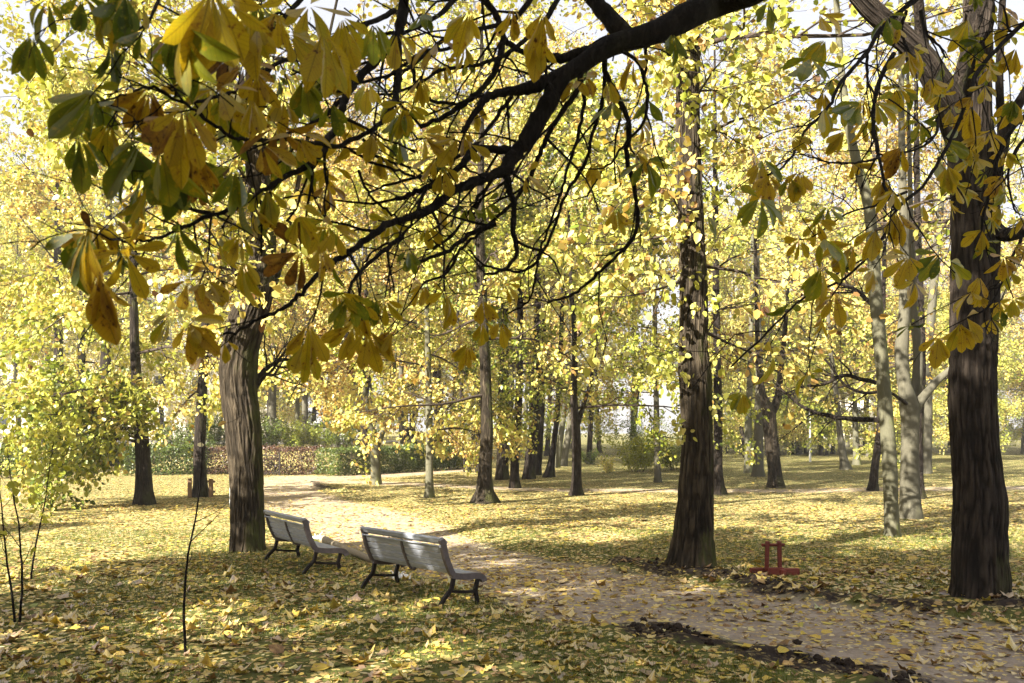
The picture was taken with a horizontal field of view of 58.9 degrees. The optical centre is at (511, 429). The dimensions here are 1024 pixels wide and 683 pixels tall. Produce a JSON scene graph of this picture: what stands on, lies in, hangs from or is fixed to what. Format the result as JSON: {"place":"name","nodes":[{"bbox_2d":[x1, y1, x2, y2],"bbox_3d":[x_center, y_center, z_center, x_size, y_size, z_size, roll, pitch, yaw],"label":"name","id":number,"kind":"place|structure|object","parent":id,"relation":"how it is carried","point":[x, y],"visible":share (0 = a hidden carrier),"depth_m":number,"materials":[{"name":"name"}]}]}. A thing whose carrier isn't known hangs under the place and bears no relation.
{"place":"outdoors","nodes":[
{"label":"outdoors","id":0,"kind":"place"},
{"bbox_2d":[0,431,1023,682],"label":"lawn","id":1,"kind":"structure","parent":0,"point":[798,471],"depth_m":14.76,"materials":[{"name":"plant"}]},
{"bbox_2d":[0,445,33,478],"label":"bank shrub","id":2,"kind":"object","parent":1,"relation":"on","point":[12,459],"visible":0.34,"depth_m":36.91,"materials":[{"name":"green plant"}]},
{"bbox_2d":[0,434,37,621],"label":"sapling","id":3,"kind":"object","parent":1,"relation":"on","point":[14,490],"visible":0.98,"depth_m":9.39,"materials":[{"name":"green plant"}]},
{"bbox_2d":[0,131,63,338],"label":"background tree","id":4,"kind":"object","parent":1,"relation":"on","point":[1,226],"visible":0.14,"depth_m":55.16,"materials":[{"name":"yellow plant"}]},
{"bbox_2d":[0,155,93,435],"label":"background tree","id":5,"kind":"object","parent":1,"relation":"on","point":[12,237],"visible":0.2,"depth_m":62.47,"materials":[{"name":"yellow plant"}]},
{"bbox_2d":[16,408,89,579],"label":"sapling","id":6,"kind":"object","parent":1,"relation":"on","point":[64,489],"visible":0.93,"depth_m":12.03,"materials":[{"name":"green plant"}]},
{"bbox_2d":[0,154,124,385],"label":"background tree","id":7,"kind":"object","parent":1,"relation":"on","point":[4,338],"visible":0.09,"depth_m":66.25,"materials":[{"name":"yellow plant"}]},
{"bbox_2d":[0,46,180,443],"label":"background tree","id":8,"kind":"object","parent":1,"relation":"on","point":[81,357],"visible":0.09,"depth_m":50.52,"materials":[{"name":"yellow plant"}]},
{"bbox_2d":[0,146,191,407],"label":"background tree","id":9,"kind":"object","parent":1,"relation":"on","point":[28,257],"visible":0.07,"depth_m":58.38,"materials":[{"name":"yellow plant"}]},
{"bbox_2d":[0,65,199,465],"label":"linden tree","id":10,"kind":"object","parent":1,"relation":"on","point":[151,312],"visible":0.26,"depth_m":41.78,"materials":[{"name":"yellow plant"}]},
{"bbox_2d":[0,74,200,413],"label":"linden tree","id":11,"kind":"object","parent":1,"relation":"on","point":[20,179],"visible":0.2,"depth_m":42.29,"materials":[{"name":"yellow plant"}]},
{"bbox_2d":[63,240,161,380],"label":"background tree","id":12,"kind":"object","parent":1,"relation":"on","point":[99,342],"visible":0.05,"depth_m":86.62,"materials":[{"name":"yellow plant"}]},
{"bbox_2d":[0,326,301,438],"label":"house","id":13,"kind":"structure","parent":1,"relation":"on","point":[156,373],"depth_m":92.06,"materials":[{"name":"beige paint"}]},
{"bbox_2d":[97,205,218,441],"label":"background tree","id":14,"kind":"object","parent":1,"relation":"on","point":[161,342],"visible":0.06,"depth_m":68.02,"materials":[{"name":"yellow plant"}]},
{"bbox_2d":[122,443,215,475],"bbox_3d":[-15.033,1.303,39.773,3.853,1.545,1.975,0,0,-13],"label":"ivy hedge","id":15,"kind":"object","parent":1,"relation":"on","point":[186,459],"visible":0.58,"depth_m":39.35,"materials":[{"name":"green plant"}]},
{"bbox_2d":[0,0,339,510],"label":"linden tree","id":16,"kind":"object","parent":1,"relation":"on","point":[94,421],"visible":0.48,"depth_m":22.77,"materials":[{"name":"yellow plant"}]},
{"bbox_2d":[151,416,194,456],"bbox_3d":[-15.840,0.354,43.130,2.787,2.008,1.810,0,0,21],"label":"bank shrub","id":17,"kind":"object","parent":1,"relation":"on","point":[184,440],"visible":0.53,"depth_m":42.70,"materials":[{"name":"green plant"}]},
{"bbox_2d":[164,416,240,651],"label":"sapling","id":18,"kind":"object","parent":1,"relation":"on","point":[221,423],"visible":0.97,"depth_m":8.15,"materials":[{"name":"brown plant"}]},
{"bbox_2d":[190,409,225,447],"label":"bank shrub","id":19,"kind":"object","parent":1,"relation":"on","point":[211,440],"visible":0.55,"depth_m":44.71,"materials":[{"name":"green plant"}]},
{"bbox_2d":[157,258,289,438],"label":"background tree","id":20,"kind":"object","parent":1,"relation":"on","point":[193,381],"visible":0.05,"depth_m":74.53,"materials":[{"name":"yellow plant"}]},
{"bbox_2d":[103,0,353,497],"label":"linden tree","id":21,"kind":"object","parent":1,"relation":"on","point":[201,388],"visible":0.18,"depth_m":26.90,"materials":[{"name":"yellow plant"}]},
{"bbox_2d":[205,443,326,474],"bbox_3d":[-10.885,1.365,40.266,5.747,1.557,2.028,0,0,8],"label":"brown hedge","id":22,"kind":"object","parent":1,"relation":"on","point":[300,449],"visible":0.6,"depth_m":39.72,"materials":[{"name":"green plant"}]},
{"bbox_2d":[193,198,343,420],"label":"background tree","id":23,"kind":"object","parent":1,"relation":"on","point":[309,381],"visible":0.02,"depth_m":60.96,"materials":[{"name":"yellow plant"}]},
{"bbox_2d":[3,0,536,552],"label":"linden tree","id":24,"kind":"object","parent":1,"relation":"on","point":[239,380],"visible":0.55,"depth_m":14.74,"materials":[{"name":"yellow plant"}]},
{"bbox_2d":[209,102,330,445],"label":"linden tree","id":25,"kind":"object","parent":1,"relation":"on","point":[271,404],"visible":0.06,"depth_m":51.80,"materials":[{"name":"yellow plant"}]},
{"bbox_2d":[211,276,329,441],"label":"background tree","id":26,"kind":"object","parent":1,"relation":"on","point":[263,404],"visible":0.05,"depth_m":65.70,"materials":[{"name":"yellow plant"}]},
{"bbox_2d":[261,416,290,445],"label":"bank shrub","id":27,"kind":"object","parent":1,"relation":"on","point":[270,436],"visible":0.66,"depth_m":46.02,"materials":[{"name":"green plant"}]},
{"bbox_2d":[213,198,359,441],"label":"linden tree","id":28,"kind":"object","parent":1,"relation":"on","point":[297,406],"visible":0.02,"depth_m":53.88,"materials":[{"name":"yellow plant"}]},
{"bbox_2d":[225,125,370,441],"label":"background tree","id":29,"kind":"object","parent":1,"relation":"on","point":[305,406],"visible":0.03,"depth_m":57.54,"materials":[{"name":"yellow plant"}]},
{"bbox_2d":[275,413,322,447],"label":"bank shrub","id":30,"kind":"object","parent":1,"relation":"on","point":[290,437],"visible":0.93,"depth_m":46.23,"materials":[{"name":"green plant"}]},
{"bbox_2d":[263,509,348,573],"bbox_3d":[-3.081,1.666,13.406,0.762,0.806,1.644,8,-4,-34],"label":"park bench","id":31,"kind":"object","parent":1,"relation":"on","point":[298,534],"visible":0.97,"depth_m":13.06,"materials":[{"name":"grey paint"}]},
{"bbox_2d":[302,421,338,446],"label":"bank shrub","id":32,"kind":"object","parent":1,"relation":"on","point":[317,441],"visible":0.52,"depth_m":46.65,"materials":[{"name":"green plant"}]},
{"bbox_2d":[260,249,382,429],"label":"background tree","id":33,"kind":"object","parent":1,"relation":"on","point":[281,399],"visible":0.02,"depth_m":68.32,"materials":[{"name":"yellow plant"}]},
{"bbox_2d":[306,406,359,447],"bbox_3d":[-8.792,-0.119,45.942,3.526,2.283,2.440,0,0,0],"label":"bank shrub","id":34,"kind":"object","parent":1,"relation":"on","point":[334,436],"visible":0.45,"depth_m":45.83,"materials":[{"name":"green plant"}]},
{"bbox_2d":[319,535,371,562],"bbox_3d":[-2.782,2.001,15.208,0.152,0.160,2.752,0,0,-28],"label":"fallen log","id":35,"kind":"object","parent":1,"relation":"on","point":[324,539],"visible":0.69,"depth_m":15.13,"materials":[{"name":"beige wood"}]},
{"bbox_2d":[271,33,427,446],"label":"background tree","id":36,"kind":"object","parent":1,"relation":"on","point":[361,219],"visible":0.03,"depth_m":48.18,"materials":[{"name":"yellow plant"}]},
{"bbox_2d":[282,97,440,459],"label":"linden tree","id":37,"kind":"object","parent":1,"relation":"on","point":[364,431],"visible":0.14,"depth_m":43.82,"materials":[{"name":"yellow plant"}]},
{"bbox_2d":[313,270,421,432],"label":"background tree","id":38,"kind":"object","parent":1,"relation":"on","point":[411,391],"visible":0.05,"depth_m":62.93,"materials":[{"name":"yellow plant"}]},
{"bbox_2d":[284,105,453,444],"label":"background tree","id":39,"kind":"object","parent":1,"relation":"on","point":[325,284],"visible":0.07,"depth_m":53.14,"materials":[{"name":"yellow plant"}]},
{"bbox_2d":[261,134,492,484],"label":"linden tree","id":40,"kind":"object","parent":1,"relation":"on","point":[342,387],"visible":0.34,"depth_m":32.34,"materials":[{"name":"yellow plant"}]},
{"bbox_2d":[0,0,765,405],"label":"horse chestnut","id":41,"kind":"object","parent":1,"relation":"on","point":[196,42],"visible":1,"depth_m":3.19,"materials":[{"name":"yellow plant"}]},
{"bbox_2d":[314,443,459,475],"bbox_3d":[-5.593,1.357,42.258,2.433,1.430,8.941,0,0,32],"label":"clipped hedge","id":42,"kind":"object","parent":1,"relation":"on","point":[396,464],"visible":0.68,"depth_m":40.70,"materials":[{"name":"green plant"}]},
{"bbox_2d":[324,144,469,459],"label":"linden tree","id":43,"kind":"object","parent":1,"relation":"on","point":[401,433],"visible":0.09,"depth_m":45.87,"materials":[{"name":"yellow plant"}]},
{"bbox_2d":[298,33,540,497],"bbox_3d":[-2.493,-4.922,26.675,7.640,13.998,6.294,0,0,-24],"label":"linden tree","id":44,"kind":"object","parent":1,"relation":"on","point":[427,269],"visible":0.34,"depth_m":26.69,"materials":[{"name":"yellow plant"}]},
{"bbox_2d":[368,246,471,443],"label":"background tree","id":45,"kind":"object","parent":1,"relation":"on","point":[413,414],"visible":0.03,"depth_m":69.52,"materials":[{"name":"yellow plant"}]},
{"bbox_2d":[360,526,486,605],"bbox_3d":[-1.117,1.656,11.034,0.762,0.806,1.644,9,-6,-42],"label":"park bench","id":46,"kind":"object","parent":1,"relation":"on","point":[382,553],"visible":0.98,"depth_m":10.75,"materials":[{"name":"grey paint"}]},
{"bbox_2d":[348,117,533,441],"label":"background tree","id":47,"kind":"object","parent":1,"relation":"on","point":[434,376],"visible":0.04,"depth_m":57.07,"materials":[{"name":"yellow plant"}]},
{"bbox_2d":[380,122,516,471],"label":"linden tree","id":48,"kind":"object","parent":1,"relation":"on","point":[461,389],"visible":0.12,"depth_m":42.01,"materials":[{"name":"yellow plant"}]},
{"bbox_2d":[362,135,547,467],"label":"background tree","id":49,"kind":"object","parent":1,"relation":"on","point":[438,374],"visible":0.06,"depth_m":47.23,"materials":[{"name":"yellow plant"}]},
{"bbox_2d":[395,170,531,445],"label":"background tree","id":50,"kind":"object","parent":1,"relation":"on","point":[453,394],"visible":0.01,"depth_m":70.50,"materials":[{"name":"yellow plant"}]},
{"bbox_2d":[400,100,544,472],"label":"linden tree","id":51,"kind":"object","parent":1,"relation":"on","point":[478,378],"visible":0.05,"depth_m":41.86,"materials":[{"name":"yellow plant"}]},
{"bbox_2d":[319,0,642,503],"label":"linden tree","id":52,"kind":"object","parent":1,"relation":"on","point":[484,493],"visible":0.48,"depth_m":24.48,"materials":[{"name":"yellow plant"}]},
{"bbox_2d":[400,17,618,479],"bbox_3d":[0.399,-7.158,35.991,8.733,18.454,8.256,0,0,39],"label":"linden tree","id":53,"kind":"object","parent":1,"relation":"on","point":[502,471],"visible":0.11,"depth_m":35.96,"materials":[{"name":"yellow plant"}]},
{"bbox_2d":[0,447,1023,682],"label":"fallen leaves","id":54,"kind":"object","parent":1,"relation":"on","point":[275,648],"visible":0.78,"depth_m":10.28,"materials":[{"name":"yellow plant"}]},
{"bbox_2d":[450,134,614,458],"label":"background tree","id":55,"kind":"object","parent":1,"relation":"on","point":[525,314],"visible":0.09,"depth_m":60.04,"materials":[{"name":"yellow plant"}]},
{"bbox_2d":[448,97,621,474],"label":"linden tree","id":56,"kind":"object","parent":1,"relation":"on","point":[540,450],"visible":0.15,"depth_m":39.45,"materials":[{"name":"yellow plant"}]},
{"bbox_2d":[453,15,624,478],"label":"linden tree","id":57,"kind":"object","parent":1,"relation":"on","point":[529,471],"visible":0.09,"depth_m":36.38,"materials":[{"name":"yellow plant"}]},
{"bbox_2d":[431,38,653,487],"bbox_3d":[0.871,-5.814,31.348,8.329,15.806,6.284,0,0,-15],"label":"linden tree","id":58,"kind":"object","parent":1,"relation":"on","point":[514,481],"visible":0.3,"depth_m":31.08,"materials":[{"name":"yellow plant"}]},
{"bbox_2d":[492,202,614,455],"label":"background tree","id":59,"kind":"object","parent":1,"relation":"on","point":[548,436],"visible":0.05,"depth_m":67.48,"materials":[{"name":"yellow plant"}]},
{"bbox_2d":[508,148,641,465],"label":"linden tree","id":60,"kind":"object","parent":1,"relation":"on","point":[565,448],"visible":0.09,"depth_m":49.12,"materials":[{"name":"yellow plant"}]},
{"bbox_2d":[490,31,661,477],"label":"linden tree","id":61,"kind":"object","parent":1,"relation":"on","point":[549,471],"visible":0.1,"depth_m":37.62,"materials":[{"name":"yellow plant"}]},
{"bbox_2d":[522,116,636,467],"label":"linden tree","id":62,"kind":"object","parent":1,"relation":"on","point":[559,444],"visible":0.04,"depth_m":47.10,"materials":[{"name":"yellow plant"}]},
{"bbox_2d":[528,221,659,452],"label":"background tree","id":63,"kind":"object","parent":1,"relation":"on","point":[599,448],"visible":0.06,"depth_m":76.38,"materials":[{"name":"yellow plant"}]},
{"bbox_2d":[542,185,665,462],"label":"linden tree","id":64,"kind":"object","parent":1,"relation":"on","point":[590,437],"visible":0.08,"depth_m":53.84,"materials":[{"name":"yellow plant"}]},
{"bbox_2d":[447,48,769,495],"bbox_3d":[2.806,-4.495,27.579,9.877,13.121,9.014,0,0,0],"label":"linden tree","id":65,"kind":"object","parent":1,"relation":"on","point":[576,488],"visible":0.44,"depth_m":27.27,"materials":[{"name":"yellow plant"}]},
{"bbox_2d":[561,214,678,450],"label":"background tree","id":66,"kind":"object","parent":1,"relation":"on","point":[633,330],"visible":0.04,"depth_m":84.69,"materials":[{"name":"yellow plant"}]},
{"bbox_2d":[579,244,677,423],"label":"background tree","id":67,"kind":"object","parent":1,"relation":"on","point":[637,398],"visible":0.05,"depth_m":88.78,"materials":[{"name":"yellow plant"}]},
{"bbox_2d":[611,429,661,471],"bbox_3d":[5.971,1.016,43.132,2.458,2.120,2.221,0,0,30],"label":"lawn shrub","id":68,"kind":"object","parent":1,"relation":"on","point":[640,460],"visible":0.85,"depth_m":42.68,"materials":[{"name":"green plant"}]},
{"bbox_2d":[603,402,674,456],"bbox_3d":[7.953,0.195,55.881,4.506,3.731,3.442,0,0,-31],"label":"lawn shrub","id":69,"kind":"object","parent":1,"relation":"on","point":[633,424],"visible":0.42,"depth_m":55.72,"materials":[{"name":"green plant"}]},
{"bbox_2d":[561,134,754,482],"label":"linden tree","id":70,"kind":"object","parent":1,"relation":"on","point":[657,474],"visible":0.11,"depth_m":34.31,"materials":[{"name":"yellow plant"}]},
{"bbox_2d":[642,426,681,469],"bbox_3d":[7.937,0.822,43.954,3.063,2.494,2.990,0,0,42],"label":"lawn shrub","id":71,"kind":"object","parent":1,"relation":"on","point":[668,462],"visible":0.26,"depth_m":43.93,"materials":[{"name":"green plant"}]},
{"bbox_2d":[591,10,846,494],"bbox_3d":[5.383,-6.128,27.978,5.828,16.414,8.376,0,0,-45],"label":"linden tree","id":72,"kind":"object","parent":1,"relation":"on","point":[718,477],"visible":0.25,"depth_m":27.74,"materials":[{"name":"yellow plant"}]},
{"bbox_2d":[660,219,808,457],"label":"background tree","id":73,"kind":"object","parent":1,"relation":"on","point":[723,285],"visible":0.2,"depth_m":63.73,"materials":[{"name":"yellow plant"}]},
{"bbox_2d":[647,79,836,472],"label":"linden tree","id":74,"kind":"object","parent":1,"relation":"on","point":[748,434],"visible":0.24,"depth_m":41.84,"materials":[{"name":"yellow plant"}]},
{"bbox_2d":[643,26,865,476],"bbox_3d":[10.681,-7.536,38.352,10.008,19.181,9.121,0,0,0],"label":"linden tree","id":75,"kind":"object","parent":1,"relation":"on","point":[758,470],"visible":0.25,"depth_m":38.07,"materials":[{"name":"yellow plant"}]},
{"bbox_2d":[673,142,835,452],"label":"background tree","id":76,"kind":"object","parent":1,"relation":"on","point":[728,212],"visible":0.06,"depth_m":70.43,"materials":[{"name":"yellow plant"}]},
{"bbox_2d":[518,0,1023,568],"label":"linden tree","id":77,"kind":"object","parent":1,"relation":"on","point":[692,542],"visible":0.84,"depth_m":13.00,"materials":[{"name":"yellow plant"}]},
{"bbox_2d":[749,541,799,575],"bbox_3d":[3.603,1.766,12.384,0.650,0.456,0.268,0,0,-4],"label":"red trestle","id":78,"kind":"object","parent":1,"relation":"on","point":[779,569],"visible":0.94,"depth_m":12.38,"materials":[{"name":"paint"}]},
{"bbox_2d":[723,296,826,455],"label":"background tree","id":79,"kind":"object","parent":1,"relation":"on","point":[790,436],"visible":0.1,"depth_m":67.12,"materials":[{"name":"yellow plant"}]},
{"bbox_2d":[655,31,895,487],"bbox_3d":[9.640,-5.910,31.641,7.198,15.958,7.258,0,0,-21],"label":"linden tree","id":80,"kind":"object","parent":1,"relation":"on","point":[775,478],"visible":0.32,"depth_m":31.13,"materials":[{"name":"yellow plant"}]},
{"bbox_2d":[728,303,828,449],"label":"background tree","id":81,"kind":"object","parent":1,"relation":"on","point":[784,412],"visible":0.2,"depth_m":66.59,"materials":[{"name":"yellow plant"}]},
{"bbox_2d":[722,173,861,453],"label":"background tree","id":82,"kind":"object","parent":1,"relation":"on","point":[798,450],"visible":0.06,"depth_m":72.88,"materials":[{"name":"yellow plant"}]},
{"bbox_2d":[643,0,1023,598],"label":"horse chestnut","id":83,"kind":"object","parent":1,"relation":"on","point":[976,149],"visible":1,"depth_m":8.14,"materials":[{"name":"yellow plant"}]},
{"bbox_2d":[800,327,867,455],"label":"background tree","id":84,"kind":"object","parent":1,"relation":"on","point":[831,438],"visible":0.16,"depth_m":67.82,"materials":[{"name":"yellow plant"}]},
{"bbox_2d":[770,212,898,455],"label":"background tree","id":85,"kind":"object","parent":1,"relation":"on","point":[821,452],"visible":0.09,"depth_m":67.92,"materials":[{"name":"yellow plant"}]},
{"bbox_2d":[735,114,940,469],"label":"linden tree","id":86,"kind":"object","parent":1,"relation":"on","point":[844,462],"visible":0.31,"depth_m":44.60,"materials":[{"name":"yellow plant"}]},
{"bbox_2d":[657,0,1023,536],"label":"linden tree","id":87,"kind":"object","parent":1,"relation":"on","point":[885,419],"visible":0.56,"depth_m":16.84,"materials":[{"name":"yellow plant"}]},
{"bbox_2d":[770,289,935,468],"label":"linden tree","id":88,"kind":"object","parent":1,"relation":"on","point":[870,439],"visible":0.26,"depth_m":49.83,"materials":[{"name":"yellow plant"}]},
{"bbox_2d":[803,122,949,456],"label":"background tree","id":89,"kind":"object","parent":1,"relation":"on","point":[878,174],"visible":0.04,"depth_m":66.19,"materials":[{"name":"yellow plant"}]},
{"bbox_2d":[815,199,938,452],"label":"background tree","id":90,"kind":"object","parent":1,"relation":"on","point":[898,248],"visible":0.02,"depth_m":74.53,"materials":[{"name":"yellow plant"}]},
{"bbox_2d":[766,0,1023,498],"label":"linden tree","id":91,"kind":"object","parent":1,"relation":"on","point":[917,210],"visible":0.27,"depth_m":25.88,"materials":[{"name":"yellow plant"}]},
{"bbox_2d":[781,0,1023,518],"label":"linden tree","id":92,"kind":"object","parent":1,"relation":"on","point":[912,397],"visible":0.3,"depth_m":20.27,"materials":[{"name":"yellow plant"}]},
{"bbox_2d":[865,304,949,446],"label":"background tree","id":93,"kind":"object","parent":1,"relation":"on","point":[941,436],"visible":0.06,"depth_m":69.83,"materials":[{"name":"yellow plant"}]},
{"bbox_2d":[803,88,1018,490],"bbox_3d":[12.433,-4.596,29.537,6.320,13.311,7.539,0,0,0],"label":"linden tree","id":94,"kind":"object","parent":1,"relation":"on","point":[873,484],"visible":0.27,"depth_m":29.20,"materials":[{"name":"yellow plant"}]},
{"bbox_2d":[852,47,1023,473],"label":"linden tree","id":95,"kind":"object","parent":1,"relation":"on","point":[927,434],"visible":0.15,"depth_m":40.80,"materials":[{"name":"grey plant"}]},
{"bbox_2d":[897,282,1009,454],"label":"background tree","id":96,"kind":"object","parent":1,"relation":"on","point":[938,315],"visible":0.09,"depth_m":67.61,"materials":[{"name":"yellow plant"}]},
{"bbox_2d":[886,179,1021,452],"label":"background tree","id":97,"kind":"object","parent":1,"relation":"on","point":[947,206],"visible":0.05,"depth_m":77.16,"materials":[{"name":"yellow plant"}]},
{"bbox_2d":[926,281,1023,452],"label":"background tree","id":98,"kind":"object","parent":1,"relation":"on","point":[1006,407],"visible":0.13,"depth_m":60.46,"materials":[{"name":"yellow plant"}]},
{"bbox_2d":[941,121,1023,352],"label":"background tree","id":99,"kind":"object","parent":1,"relation":"on","point":[1014,293],"visible":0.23,"depth_m":63.62,"materials":[{"name":"yellow plant"}]},
{"bbox_2d":[998,266,1023,441],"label":"background tree","id":100,"kind":"object","parent":1,"relation":"on","point":[1012,384],"visible":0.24,"depth_m":70.02,"materials":[{"name":"yellow plant"}]},
{"bbox_2d":[998,333,1023,448],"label":"background tree","id":101,"kind":"object","parent":1,"relation":"on","point":[1015,433],"visible":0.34,"depth_m":72.64,"materials":[{"name":"yellow plant"}]},
{"bbox_2d":[1001,239,1023,453],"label":"background tree","id":102,"kind":"object","parent":1,"relation":"on","point":[1022,435],"visible":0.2,"depth_m":73.25,"materials":[{"name":"yellow plant"}]},
{"bbox_2d":[0,0,1023,433],"label":"sky","id":103,"kind":"structure","parent":0,"point":[803,19],"materials":[{"name":"white"}]},
{"bbox_2d":[264,469,1023,682],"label":"path","id":104,"kind":"structure","parent":0,"point":[853,651],"depth_m":10.93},
{"bbox_2d":[608,556,1022,682],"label":"earth clods","id":105,"kind":"object","parent":104,"relation":"on","point":[818,658],"visible":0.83,"depth_m":8.45,"materials":[{"name":"brown soil"}]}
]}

